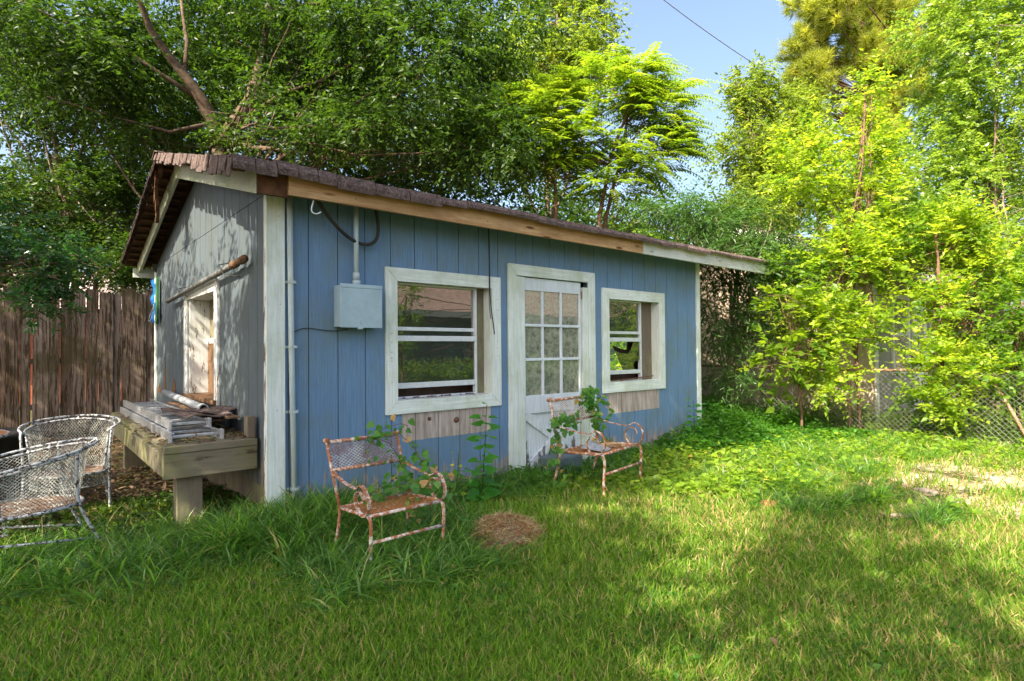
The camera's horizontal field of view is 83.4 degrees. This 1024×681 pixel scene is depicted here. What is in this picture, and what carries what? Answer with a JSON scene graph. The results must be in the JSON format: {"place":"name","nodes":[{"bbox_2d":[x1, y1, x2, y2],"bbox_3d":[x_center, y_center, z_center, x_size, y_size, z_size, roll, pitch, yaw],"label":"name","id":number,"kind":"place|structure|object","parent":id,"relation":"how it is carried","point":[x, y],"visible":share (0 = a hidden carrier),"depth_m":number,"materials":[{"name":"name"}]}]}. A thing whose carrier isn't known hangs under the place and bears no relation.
{"place":"outdoors","nodes":[
{"label":"outdoors","id":0,"kind":"place"},
{"bbox_2d":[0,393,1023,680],"bbox_3d":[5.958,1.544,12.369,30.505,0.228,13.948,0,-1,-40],"label":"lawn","id":1,"kind":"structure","parent":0,"point":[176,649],"depth_m":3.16,"materials":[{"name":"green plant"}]},
{"bbox_2d":[0,392,1023,680],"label":"ground","id":2,"kind":"structure","parent":0,"point":[922,464],"depth_m":6.33,"materials":[{"name":"soil"}]},
{"bbox_2d":[0,429,10,438],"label":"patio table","id":3,"kind":"object","parent":2,"relation":"on","point":[4,433],"visible":1,"depth_m":5.35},
{"bbox_2d":[0,427,37,499],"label":"plastic bin","id":4,"kind":"object","parent":2,"relation":"on","point":[9,443],"visible":0.37,"depth_m":5.76,"materials":[{"name":"black plastic"}]},
{"bbox_2d":[0,437,100,548],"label":"barrel chair","id":5,"kind":"object","parent":2,"relation":"on","point":[24,506],"visible":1,"depth_m":4.15,"materials":[{"name":"white paint"}]},
{"bbox_2d":[0,186,113,334],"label":"glossy shrub","id":6,"kind":"object","parent":2,"relation":"on","point":[24,291],"visible":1,"depth_m":6.39,"materials":[{"name":"green plant"}]},
{"bbox_2d":[17,414,120,519],"bbox_3d":[-4.085,1.150,5.327,0.760,0.874,0.701,0,-1,-40],"label":"barrel chair","id":7,"kind":"object","parent":2,"relation":"on","point":[104,466],"visible":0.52,"depth_m":5.36,"materials":[{"name":"white paint"}]},
{"bbox_2d":[0,221,152,369],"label":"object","id":8,"kind":"object","parent":2,"relation":"on","point":[122,276],"visible":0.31,"depth_m":12.39,"materials":[{"name":"green plant"}]},
{"bbox_2d":[0,269,152,404],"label":"neighbour house","id":9,"kind":"structure","parent":2,"relation":"on","point":[105,289],"depth_m":17.05,"materials":[{"name":"beige brick"}]},
{"bbox_2d":[98,333,121,372],"bbox_3d":[-11.895,0.371,17.365,1.200,1.200,0.025,0,-1,-40],"label":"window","id":10,"kind":"structure","parent":9,"relation":"in","point":[98,333],"depth_m":17.05,"materials":[{"name":"black glass"}]},
{"bbox_2d":[0,286,153,436],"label":"board fence","id":11,"kind":"object","parent":2,"relation":"on","point":[66,383],"visible":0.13,"depth_m":10.38,"materials":[{"name":"brown wood"}]},
{"bbox_2d":[0,0,164,288],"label":"leafy tree","id":12,"kind":"object","parent":2,"relation":"on","point":[109,196],"visible":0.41,"depth_m":13.56,"materials":[{"name":"green plant"}]},
{"bbox_2d":[0,432,234,535],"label":"fallen leaves","id":13,"kind":"object","parent":2,"relation":"on","point":[115,461],"visible":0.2,"depth_m":6.25,"materials":[{"name":"brown plant"}]},
{"bbox_2d":[0,482,250,550],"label":"ground ivy","id":14,"kind":"object","parent":2,"relation":"on","point":[141,499],"visible":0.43,"depth_m":5.08,"materials":[{"name":"green plant"}]},
{"bbox_2d":[110,412,256,526],"bbox_3d":[-3.652,1.144,6.148,0.723,0.900,3.670,0,-1,-40],"label":"workbench","id":15,"kind":"object","parent":2,"relation":"on","point":[185,467],"visible":0.74,"depth_m":4.79,"materials":[{"name":"beige wood"}]},
{"bbox_2d":[120,399,223,442],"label":"stacked boards","id":16,"kind":"object","parent":15,"relation":"on","point":[158,421],"visible":0.92,"depth_m":5.40,"materials":[{"name":"weathered wood"},{"name":"chipped white paint"}]},
{"bbox_2d":[160,406,207,412],"bbox_3d":[-3.231,0.690,5.684,0.400,0.058,0.300,0,-1,-35],"label":"loose shingle","id":17,"kind":"object","parent":16,"relation":"on","point":[168,409],"visible":0.59,"depth_m":5.69,"materials":[{"name":"wood"}]},
{"bbox_2d":[116,412,245,444],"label":"leaf litter","id":18,"kind":"object","parent":15,"relation":"on","point":[201,440],"visible":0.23,"depth_m":5.02,"materials":[{"name":"brown plant"}]},
{"bbox_2d":[212,417,223,421],"bbox_3d":[-3.145,0.758,5.946,0.130,0.027,1.358,0,-1,-34],"label":"plank","id":19,"kind":"object","parent":15,"relation":"on","point":[214,419],"visible":0.24,"depth_m":5.41,"materials":[{"name":"brown wood"}]},
{"bbox_2d":[178,406,213,417],"bbox_3d":[-3.225,0.728,5.846,0.070,0.034,1.200,0,-1,-41],"label":"plank","id":20,"kind":"object","parent":19,"relation":"on","point":[183,407],"visible":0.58,"depth_m":6.09,"materials":[{"name":"wood"}]},
{"bbox_2d":[166,401,239,418],"bbox_3d":[-3.441,0.744,6.285,0.100,0.042,2.651,0,-1,-42],"label":"plank","id":21,"kind":"object","parent":19,"relation":"on","point":[231,416],"visible":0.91,"depth_m":6.59,"materials":[{"name":"brown wood"}]},
{"bbox_2d":[161,389,208,408],"bbox_3d":[-3.897,0.695,6.785,0.092,0.116,2.602,0,-1,-38],"label":"drain pipe","id":22,"kind":"object","parent":21,"relation":"on","point":[191,403],"visible":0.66,"depth_m":6.53,"materials":[{"name":"white plastic"}]},
{"bbox_2d":[174,411,232,417],"bbox_3d":[-2.862,0.681,5.342,0.300,0.057,0.400,-1,-1,41],"label":"loose shingle","id":23,"kind":"object","parent":21,"relation":"on","point":[186,414],"visible":0.94,"depth_m":5.29,"materials":[{"name":"wood"}]},
{"bbox_2d":[185,405,236,414],"bbox_3d":[-2.869,0.669,5.520,0.300,0.057,0.400,-1,-1,30],"label":"loose shingle","id":24,"kind":"object","parent":23,"relation":"on","point":[217,409],"visible":0.98,"depth_m":5.56,"materials":[{"name":"wood"}]},
{"bbox_2d":[0,0,578,203],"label":"forked tree","id":25,"kind":"object","parent":2,"relation":"on","point":[324,54],"visible":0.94,"depth_m":10.48,"materials":[{"name":"green plant"}]},
{"bbox_2d":[0,0,615,293],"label":"background tree","id":26,"kind":"object","parent":2,"relation":"on","point":[404,183],"visible":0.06,"depth_m":15.96,"materials":[{"name":"green plant"}]},
{"bbox_2d":[0,448,673,642],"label":"long grass","id":27,"kind":"structure","parent":2,"relation":"on","point":[293,527],"depth_m":3.97,"materials":[{"name":"green plant"}]},
{"bbox_2d":[322,430,446,567],"bbox_3d":[-0.919,1.118,4.158,0.686,0.839,0.641,0,-1,-40],"label":"metal armchair","id":28,"kind":"object","parent":2,"relation":"on","point":[369,513],"visible":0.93,"depth_m":4.14,"materials":[{"name":"white paint"}]},
{"bbox_2d":[355,414,471,530],"bbox_3d":[-0.726,1.077,4.341,0.867,1.025,0.531,-1,-1,5],"label":"climbing vine","id":29,"kind":"object","parent":28,"relation":"attached to","point":[415,487],"visible":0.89,"depth_m":4.36,"materials":[{"name":"green plant"}]},
{"bbox_2d":[119,150,774,510],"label":"shed","id":30,"kind":"structure","parent":2,"relation":"on","point":[304,311],"depth_m":6.13,"materials":[{"name":"blue paint"}]},
{"bbox_2d":[149,276,158,323],"bbox_3d":[-5.428,-0.604,8.733,0.365,0.720,0.078,-1,-1,41],"label":"hanging strip","id":31,"kind":"object","parent":30,"relation":"hanging from","point":[155,303],"visible":1,"depth_m":8.70,"materials":[{"name":"blue plastic"}]},
{"bbox_2d":[181,277,219,405],"bbox_3d":[-3.481,0.044,6.801,0.460,1.400,1.640,0,-1,-40],"label":"window","id":32,"kind":"structure","parent":30,"relation":"in","point":[201,318],"depth_m":7.18,"materials":[{"name":"white wood"}]},
{"bbox_2d":[384,266,501,414],"bbox_3d":[-0.714,0.007,5.979,1.413,1.415,0.176,0,-1,-40],"label":"window","id":33,"kind":"structure","parent":30,"relation":"in","point":[486,381],"depth_m":6.01,"materials":[{"name":"white wood"}]},
{"bbox_2d":[524,277,581,471],"bbox_3d":[0.506,0.401,6.951,0.982,2.266,0.049,0,-1,-40],"label":"door","id":34,"kind":"structure","parent":30,"relation":"in","point":[552,307],"depth_m":6.91,"materials":[{"name":"paint"}]},
{"bbox_2d":[601,287,665,392],"bbox_3d":[1.649,0.003,7.987,1.375,1.378,0.176,0,-1,-40],"label":"window","id":35,"kind":"structure","parent":30,"relation":"in","point":[638,317],"depth_m":8.05,"materials":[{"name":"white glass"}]},
{"bbox_2d":[446,452,468,507],"bbox_3d":[-0.504,1.299,5.324,0.267,0.535,0.197,0,-1,-40],"label":"broadleaf weed","id":36,"kind":"object","parent":2,"relation":"on","point":[449,482],"visible":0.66,"depth_m":5.32,"materials":[{"name":"green plant"}]},
{"bbox_2d":[465,402,501,503],"bbox_3d":[-0.292,1.109,5.470,0.468,1.042,0.425,0,-1,-40],"label":"broadleaf weed","id":37,"kind":"object","parent":2,"relation":"on","point":[490,469],"visible":0.9,"depth_m":5.50,"materials":[{"name":"green plant"}]},
{"bbox_2d":[1,474,1023,680],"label":"lawn clover","id":38,"kind":"object","parent":2,"relation":"on","point":[698,656],"visible":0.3,"depth_m":2.91,"materials":[{"name":"green plant"}]},
{"bbox_2d":[3,443,1023,680],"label":"dry clippings","id":39,"kind":"object","parent":2,"relation":"on","point":[912,471],"visible":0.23,"depth_m":3.95,"materials":[{"name":"plant"}]},
{"bbox_2d":[4,465,1023,680],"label":"stray leaves","id":40,"kind":"object","parent":2,"relation":"on","point":[774,640],"visible":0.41,"depth_m":3.04,"materials":[{"name":"brown plant"}]},
{"bbox_2d":[465,508,564,564],"bbox_3d":[-0.040,1.452,4.446,1.388,0.340,1.103,0,-1,-40],"label":"clippings mound","id":41,"kind":"object","parent":2,"relation":"on","point":[517,525],"visible":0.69,"depth_m":4.32,"materials":[{"name":"brown plant"}]},
{"bbox_2d":[404,440,687,502],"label":"foundation weeds","id":42,"kind":"object","parent":2,"relation":"on","point":[637,449],"visible":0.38,"depth_m":6.57,"materials":[{"name":"green plant"}]},
{"bbox_2d":[468,0,637,217],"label":"oak tree","id":43,"kind":"object","parent":2,"relation":"on","point":[588,38],"visible":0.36,"depth_m":17.38,"materials":[{"name":"green plant"}]},
{"bbox_2d":[540,453,582,472],"bbox_3d":[0.577,1.448,6.695,0.440,0.230,0.280,0,-1,-40],"label":"stone doorstep","id":44,"kind":"object","parent":2,"relation":"on","point":[567,458],"visible":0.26,"depth_m":6.61,"materials":[{"name":"stone"}]},
{"bbox_2d":[427,41,725,232],"bbox_3d":[1.328,-2.260,12.044,6.035,7.824,3.433,0,-1,-12],"label":"pinnate tree","id":45,"kind":"object","parent":2,"relation":"on","point":[642,90],"visible":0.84,"depth_m":11.71,"materials":[{"name":"green plant"}]},
{"bbox_2d":[546,396,643,496],"bbox_3d":[0.892,1.075,6.147,0.723,0.961,0.808,-1,-1,40],"label":"metal armchair","id":46,"kind":"object","parent":2,"relation":"on","point":[578,450],"visible":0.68,"depth_m":6.09,"materials":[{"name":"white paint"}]},
{"bbox_2d":[544,385,614,486],"bbox_3d":[0.780,1.051,6.345,0.336,1.080,1.251,-2,-1,43],"label":"climbing vine","id":47,"kind":"object","parent":46,"relation":"attached to","point":[589,394],"visible":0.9,"depth_m":6.34,"materials":[{"name":"green plant"}]},
{"bbox_2d":[581,440,610,451],"bbox_3d":[0.878,1.099,5.992,0.279,0.074,0.387,-1,-1,25],"label":"foil bag","id":48,"kind":"object","parent":46,"relation":"on","point":[593,446],"visible":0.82,"depth_m":5.91,"materials":[{"name":"silver metal"}]},
{"bbox_2d":[600,442,625,446],"bbox_3d":[1.065,1.103,6.084,0.275,0.043,0.120,0,-1,-6],"label":"work glove","id":49,"kind":"object","parent":46,"relation":"on","point":[615,443],"visible":0.93,"depth_m":6.07,"materials":[{"name":"beige leather"}]},
{"bbox_2d":[500,182,808,244],"bbox_3d":[5.154,-2.098,21.836,13.480,7.811,7.731,0,-1,-7],"label":"background tree","id":50,"kind":"object","parent":2,"relation":"on","point":[593,221],"visible":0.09,"depth_m":19.95,"materials":[{"name":"green plant"}]},
{"bbox_2d":[684,399,705,441],"bbox_3d":[2.619,1.227,8.235,0.388,0.771,0.353,0,-1,-40],"label":"broadleaf weed","id":51,"kind":"object","parent":2,"relation":"on","point":[688,422],"visible":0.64,"depth_m":8.27,"materials":[{"name":"green plant"}]},
{"bbox_2d":[702,399,721,428],"bbox_3d":[3.156,1.274,9.158,0.404,0.687,0.381,0,-1,-40],"label":"broadleaf weed","id":52,"kind":"object","parent":2,"relation":"on","point":[703,408],"visible":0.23,"depth_m":9.20,"materials":[{"name":"green plant"}]},
{"bbox_2d":[608,176,839,415],"bbox_3d":[3.903,-0.804,10.900,3.153,4.834,4.010,0,-1,-40],"label":"narrow leaf shrub","id":53,"kind":"object","parent":2,"relation":"on","point":[715,235],"visible":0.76,"depth_m":10.30,"materials":[{"name":"green plant"}]},
{"bbox_2d":[760,499,775,508],"bbox_3d":[2.331,1.490,5.223,0.167,0.060,0.140,0,-1,-40],"label":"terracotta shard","id":54,"kind":"object","parent":2,"relation":"on","point":[768,502],"visible":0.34,"depth_m":5.18,"materials":[{"name":"ceramic"}]},
{"bbox_2d":[652,393,891,452],"bbox_3d":[3.072,1.250,9.566,3.742,0.815,4.717,0,-1,-40],"label":"weed patch","id":55,"kind":"object","parent":2,"relation":"on","point":[741,422],"visible":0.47,"depth_m":8.71,"materials":[{"name":"green plant"}]},
{"bbox_2d":[685,49,866,234],"bbox_3d":[6.402,-2.783,13.707,3.938,8.830,3.945,0,-1,-40],"label":"olive tree","id":56,"kind":"object","parent":2,"relation":"on","point":[751,125],"visible":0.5,"depth_m":13.71,"materials":[{"name":"green plant"}]},
{"bbox_2d":[528,399,1023,519],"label":"clover weeds","id":57,"kind":"object","parent":2,"relation":"on","point":[666,476],"visible":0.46,"depth_m":6.69,"materials":[{"name":"green plant"}]},
{"bbox_2d":[736,280,856,432],"bbox_3d":[4.407,0.297,8.965,1.731,2.542,1.658,-1,-1,21],"label":"broad leaf sapling","id":58,"kind":"object","parent":2,"relation":"on","point":[794,337],"visible":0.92,"depth_m":9.01,"materials":[{"name":"green plant"}]},
{"bbox_2d":[691,225,983,422],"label":"tan outbuilding","id":59,"kind":"structure","parent":2,"relation":"on","point":[891,355],"depth_m":11.53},
{"bbox_2d":[890,293,910,374],"bbox_3d":[7.796,-0.120,11.530,1.050,1.600,0.038,0,-1,-40],"label":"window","id":60,"kind":"structure","parent":59,"relation":"in","point":[894,356],"depth_m":11.51,"materials":[{"name":"grey glass"}]},
{"bbox_2d":[753,48,931,429],"bbox_3d":[5.445,-1.751,9.472,2.810,6.638,2.422,-1,-1,10],"label":"elm sapling","id":61,"kind":"object","parent":2,"relation":"on","point":[855,240],"visible":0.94,"depth_m":9.39,"materials":[{"name":"green plant"}]},
{"bbox_2d":[667,428,1023,533],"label":"ground cover plants","id":62,"kind":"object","parent":2,"relation":"on","point":[930,515],"depth_m":5.77,"materials":[{"name":"green plant"}]},
{"bbox_2d":[701,365,1023,448],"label":"chain link fence","id":63,"kind":"object","parent":2,"relation":"on","point":[1010,410],"visible":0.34,"depth_m":8.95,"materials":[{"name":"metal"}]},
{"bbox_2d":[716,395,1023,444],"bbox_3d":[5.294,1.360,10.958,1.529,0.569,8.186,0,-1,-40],"label":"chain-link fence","id":64,"kind":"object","parent":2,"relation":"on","point":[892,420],"visible":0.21,"depth_m":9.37,"materials":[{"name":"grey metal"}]},
{"bbox_2d":[774,0,979,279],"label":"pine tree","id":65,"kind":"object","parent":2,"relation":"on","point":[854,26],"visible":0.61,"depth_m":19.70,"materials":[{"name":"green plant"}]},
{"bbox_2d":[752,192,1023,433],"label":"tree","id":66,"kind":"object","parent":2,"relation":"on","point":[915,211],"visible":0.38,"depth_m":9.26,"materials":[{"name":"green plant"}]},
{"bbox_2d":[890,513,917,518],"bbox_3d":[3.404,1.508,4.880,0.332,0.052,0.112,-1,-1,22],"label":"flat stone","id":67,"kind":"object","parent":2,"relation":"on","point":[899,514],"visible":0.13,"depth_m":4.90,"materials":[{"name":"beige stone"}]},
{"bbox_2d":[786,120,1023,315],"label":"background tree","id":68,"kind":"object","parent":2,"relation":"on","point":[809,226],"visible":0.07,"depth_m":21.20,"materials":[{"name":"plant"}]},
{"bbox_2d":[913,487,937,495],"bbox_3d":[4.133,1.517,5.748,0.161,0.052,0.212,0,-1,-40],"label":"flat stone","id":69,"kind":"object","parent":2,"relation":"on","point":[926,490],"visible":0.61,"depth_m":5.71,"materials":[{"name":"beige stone"}]},
{"bbox_2d":[856,0,1023,408],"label":"privet tree","id":70,"kind":"object","parent":2,"relation":"on","point":[993,168],"visible":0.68,"depth_m":12.53,"materials":[{"name":"green plant"}]},
{"bbox_2d":[884,183,1023,436],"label":"elm sapling","id":71,"kind":"object","parent":2,"relation":"on","point":[962,245],"visible":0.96,"depth_m":8.69,"materials":[{"name":"green plant"}]},
{"bbox_2d":[950,303,1023,392],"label":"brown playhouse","id":72,"kind":"object","parent":2,"relation":"on","point":[1014,307],"visible":0.03,"depth_m":17.99,"materials":[{"name":"brown wood"}]},
{"bbox_2d":[959,323,1009,343],"bbox_3d":[14.598,-0.175,17.775,0.055,0.760,1.330,0,-1,-40],"label":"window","id":73,"kind":"structure","parent":72,"relation":"in","point":[959,323],"depth_m":18.00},
{"bbox_2d":[968,268,1023,436],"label":"leafy shrub","id":74,"kind":"object","parent":2,"relation":"on","point":[1012,323],"visible":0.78,"depth_m":8.37,"materials":[{"name":"green plant"}]},
{"bbox_2d":[0,0,1023,316],"label":"sky","id":75,"kind":"structure","parent":0,"point":[746,26],"materials":[{"name":"blue"}]},
{"bbox_2d":[664,0,784,82],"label":"overhead cable","id":76,"kind":"object","parent":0,"point":[709,33],"visible":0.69,"depth_m":16.92,"materials":[{"name":"black rubber"}]}
]}

